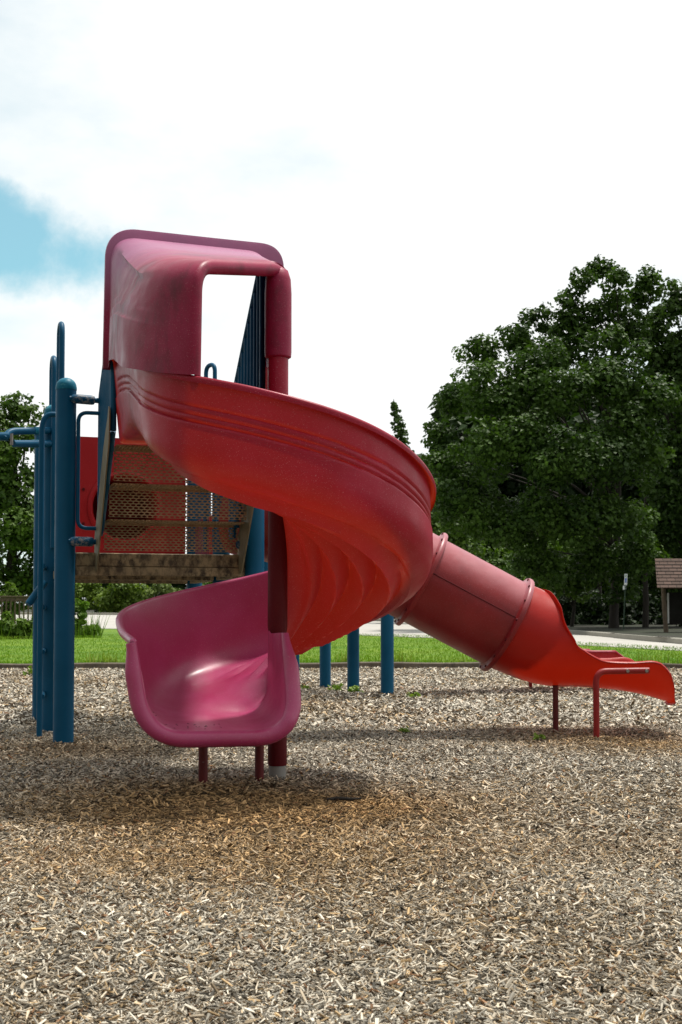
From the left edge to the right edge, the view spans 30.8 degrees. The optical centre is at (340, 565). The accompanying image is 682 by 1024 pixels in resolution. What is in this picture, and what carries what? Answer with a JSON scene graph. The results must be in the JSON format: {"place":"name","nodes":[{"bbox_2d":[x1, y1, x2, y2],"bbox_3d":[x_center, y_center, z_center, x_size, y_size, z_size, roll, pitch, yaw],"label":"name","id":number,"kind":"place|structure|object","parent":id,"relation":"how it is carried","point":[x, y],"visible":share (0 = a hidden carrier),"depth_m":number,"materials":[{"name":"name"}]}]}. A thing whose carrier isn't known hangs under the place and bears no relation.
{"place":"outdoors","nodes":[
{"label":"outdoors","id":0,"kind":"place"},
{"bbox_2d":[0,666,681,1023],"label":"ground","id":1,"kind":"structure","parent":0,"point":[263,833],"depth_m":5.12,"materials":[{"name":"brown wood"}]},
{"bbox_2d":[23,665,31,674],"bbox_3d":[-4.071,1.393,16.452,0.267,0.147,0.268,0,-2,0],"label":"weed","id":2,"kind":"object","parent":1,"relation":"on","point":[29,670],"visible":0.33,"depth_m":16.43,"materials":[{"name":"green plant"}]},
{"bbox_2d":[32,276,265,745],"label":"play platform","id":3,"kind":"structure","parent":1,"relation":"on","point":[115,511],"depth_m":7.87,"materials":[{"name":"teal paint"}]},
{"bbox_2d":[0,427,51,447],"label":"overhead bar","id":4,"kind":"object","parent":3,"relation":"attached to","point":[6,435],"visible":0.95,"depth_m":8.54,"materials":[{"name":"teal paint"}]},
{"bbox_2d":[26,412,55,736],"bbox_3d":[-2.083,0.109,8.682,0.243,2.329,0.725,0,-2,-13],"label":"climbing ladder","id":5,"kind":"object","parent":3,"relation":"attached to","point":[36,594],"visible":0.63,"depth_m":8.33,"materials":[{"name":"metal"}]},
{"bbox_2d":[102,229,435,785],"bbox_3d":[-0.377,-0.441,6.476,1.606,3.162,2.080,1,-2,-15],"label":"spiral slide","id":6,"kind":"object","parent":1,"relation":"on","point":[346,501],"visible":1,"depth_m":5.92,"materials":[{"name":"plastic"}]},
{"bbox_2d":[264,562,393,695],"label":"support posts","id":7,"kind":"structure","parent":1,"relation":"on","point":[387,652],"depth_m":12.97,"materials":[{"name":"blue metal"}]},
{"bbox_2d":[327,683,342,689],"bbox_3d":[-0.050,1.288,13.162,0.147,0.096,0.200,-1,-2,30],"label":"weed","id":8,"kind":"object","parent":1,"relation":"on","point":[335,687],"visible":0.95,"depth_m":13.13,"materials":[{"name":"green plant"}]},
{"bbox_2d":[0,662,681,669],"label":"timber edging","id":9,"kind":"object","parent":1,"relation":"on","point":[406,665],"visible":0.24,"depth_m":18.39,"materials":[{"name":"black wood"}]},
{"bbox_2d":[327,796,361,800],"bbox_3d":[0.014,1.050,5.573,0.158,0.019,0.039,0,-2,0],"label":"stick","id":10,"kind":"object","parent":1,"relation":"on","point":[343,798],"visible":1,"depth_m":5.58,"materials":[{"name":"brown wood"}]},
{"bbox_2d":[348,685,362,691],"bbox_3d":[0.129,1.286,12.865,0.205,0.085,0.154,2,-3,-35],"label":"weed","id":11,"kind":"object","parent":1,"relation":"on","point":[354,688],"visible":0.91,"depth_m":12.84,"materials":[{"name":"green plant"}]},
{"bbox_2d":[398,726,409,731],"bbox_3d":[0.425,1.106,8.358,0.094,0.047,0.076,-1,-2,19],"label":"weed","id":12,"kind":"object","parent":1,"relation":"on","point":[403,729],"visible":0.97,"depth_m":8.35,"materials":[{"name":"green plant"}]},
{"bbox_2d":[406,692,420,697],"bbox_3d":[0.690,1.242,11.867,0.135,0.071,0.138,1,-2,-22],"label":"weed","id":13,"kind":"object","parent":1,"relation":"on","point":[414,694],"visible":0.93,"depth_m":11.86,"materials":[{"name":"green plant"}]},
{"bbox_2d":[219,497,675,738],"bbox_3d":[0.740,0.243,8.612,3.169,2.017,0.992,0,-2,2],"label":"tube slide","id":14,"kind":"object","parent":1,"relation":"on","point":[487,615],"visible":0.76,"depth_m":8.37,"materials":[{"name":"plastic"}]},
{"bbox_2d":[533,732,545,739],"bbox_3d":[1.308,1.125,8.162,0.085,0.052,0.109,-1,-2,17],"label":"weed","id":15,"kind":"object","parent":1,"relation":"on","point":[538,736],"visible":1,"depth_m":8.15,"materials":[{"name":"green plant"}]},
{"bbox_2d":[528,649,623,689],"bbox_3d":[1.641,0.602,13.049,2.880,1.572,0.661,1,-2,-17],"label":"straight slide","id":16,"kind":"object","parent":1,"relation":"on","point":[606,653],"visible":0.02,"depth_m":13.11,"materials":[{"name":"plastic"}]},
{"bbox_2d":[0,629,681,663],"bbox_3d":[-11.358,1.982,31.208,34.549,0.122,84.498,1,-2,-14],"label":"lawn","id":17,"kind":"structure","parent":0,"point":[106,632],"depth_m":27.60,"materials":[{"name":"green plant"}]},
{"bbox_2d":[0,582,21,622],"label":"shrub","id":18,"kind":"object","parent":17,"relation":"on","point":[12,590],"visible":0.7,"depth_m":39.37,"materials":[{"name":"green plant"}]},
{"bbox_2d":[0,608,32,638],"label":"shrub","id":19,"kind":"object","parent":17,"relation":"on","point":[22,627],"visible":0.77,"depth_m":37.20,"materials":[{"name":"green plant"}]},
{"bbox_2d":[0,596,32,623],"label":"wooden fence","id":20,"kind":"object","parent":17,"relation":"on","point":[14,599],"visible":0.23,"depth_m":38.38,"materials":[{"name":"wood"}]},
{"bbox_2d":[0,390,46,618],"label":"shade tree","id":21,"kind":"object","parent":17,"relation":"on","point":[17,522],"visible":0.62,"depth_m":59.25,"materials":[{"name":"green plant"}]},
{"bbox_2d":[75,598,110,637],"bbox_3d":[-8.128,1.684,38.455,1.977,1.406,1.559,0,-2,0],"label":"shrub","id":22,"kind":"object","parent":17,"relation":"on","point":[82,627],"visible":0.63,"depth_m":38.27,"materials":[{"name":"green plant"}]},
{"bbox_2d":[0,614,681,649],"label":"road","id":23,"kind":"structure","parent":0,"point":[374,627],"depth_m":46.10,"materials":[{"name":"grey asphalt"}]},
{"bbox_2d":[0,612,681,643],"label":"kerb","id":24,"kind":"structure","parent":23,"relation":"on","point":[639,637],"depth_m":39.32,"materials":[{"name":"concrete"}]},
{"bbox_2d":[102,628,681,650],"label":"road edge","id":25,"kind":"object","parent":23,"relation":"on","point":[429,637],"visible":0.06,"depth_m":30.95,"materials":[{"name":"concrete"}]},
{"bbox_2d":[0,606,681,637],"bbox_3d":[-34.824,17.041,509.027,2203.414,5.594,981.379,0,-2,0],"label":"verge","id":26,"kind":"structure","parent":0,"point":[656,630],"depth_m":49.53,"materials":[{"name":"green plant"}]},
{"bbox_2d":[75,583,105,612],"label":"shrub","id":27,"kind":"object","parent":26,"relation":"on","point":[86,593],"visible":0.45,"depth_m":99.63,"materials":[{"name":"green plant"}]},
{"bbox_2d":[92,583,148,612],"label":"shrub","id":28,"kind":"object","parent":26,"relation":"on","point":[122,596],"visible":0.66,"depth_m":97.47,"materials":[{"name":"green plant"}]},
{"bbox_2d":[75,582,210,609],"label":"treeline","id":29,"kind":"object","parent":26,"relation":"on","point":[181,586],"visible":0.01,"depth_m":124.27,"materials":[{"name":"green plant"}]},
{"bbox_2d":[141,584,180,599],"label":"shrub","id":30,"kind":"object","parent":26,"relation":"on","point":[159,589],"visible":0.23,"depth_m":95.63,"materials":[{"name":"green plant"}]},
{"bbox_2d":[390,399,414,452],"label":"slender conifer","id":31,"kind":"object","parent":26,"relation":"on","point":[400,431],"visible":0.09,"depth_m":85.31,"materials":[{"name":"green plant"}]},
{"bbox_2d":[431,478,524,580],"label":"understory tree","id":32,"kind":"object","parent":26,"relation":"on","point":[462,542],"visible":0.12,"depth_m":63.47,"materials":[{"name":"green plant"}]},
{"bbox_2d":[418,253,681,627],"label":"tall oak","id":33,"kind":"object","parent":26,"relation":"on","point":[608,454],"visible":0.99,"depth_m":49.79,"materials":[{"name":"green plant"}]},
{"bbox_2d":[503,535,648,626],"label":"leafy sapling","id":34,"kind":"object","parent":26,"relation":"on","point":[578,586],"visible":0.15,"depth_m":55.70,"materials":[{"name":"green plant"}]},
{"bbox_2d":[597,527,601,593],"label":"bare trunk","id":35,"kind":"object","parent":26,"relation":"on","point":[599,589],"visible":0.14,"depth_m":65.89,"materials":[{"name":"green plant"}]},
{"bbox_2d":[539,586,674,624],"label":"undergrowth","id":36,"kind":"object","parent":26,"relation":"on","point":[596,605],"visible":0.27,"depth_m":61.32,"materials":[{"name":"green plant"}]},
{"bbox_2d":[623,573,627,629],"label":"parking sign","id":37,"kind":"object","parent":26,"relation":"on","point":[625,581],"visible":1,"depth_m":48.96,"materials":[{"name":"white metal"}]},
{"bbox_2d":[642,497,648,627],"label":"bare trunk","id":38,"kind":"object","parent":26,"relation":"on","point":[645,619],"visible":0.51,"depth_m":53.88,"materials":[{"name":"brown plant"}]},
{"bbox_2d":[623,279,681,554],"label":"broadleaf tree","id":39,"kind":"object","parent":26,"relation":"on","point":[665,493],"visible":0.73,"depth_m":54.83,"materials":[{"name":"green plant"}]},
{"bbox_2d":[627,541,681,625],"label":"leafy sapling","id":40,"kind":"object","parent":26,"relation":"on","point":[652,587],"visible":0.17,"depth_m":55.77,"materials":[{"name":"green plant"}]},
{"bbox_2d":[655,559,681,631],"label":"notice kiosk","id":41,"kind":"object","parent":26,"relation":"on","point":[668,573],"visible":0.95,"depth_m":42.90,"materials":[{"name":"brown wood"}]},
{"bbox_2d":[0,0,681,605],"label":"sky","id":42,"kind":"structure","parent":0,"point":[422,175],"materials":[{"name":"white"}]},
{"label":"terrain","id":43,"kind":"structure","parent":0,"visible":0},
{"bbox_2d":[394,379,681,620],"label":"woodland","id":44,"kind":"object","parent":43,"relation":"on","point":[510,488],"visible":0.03,"depth_m":75.90,"materials":[{"name":"green plant"}]}
]}

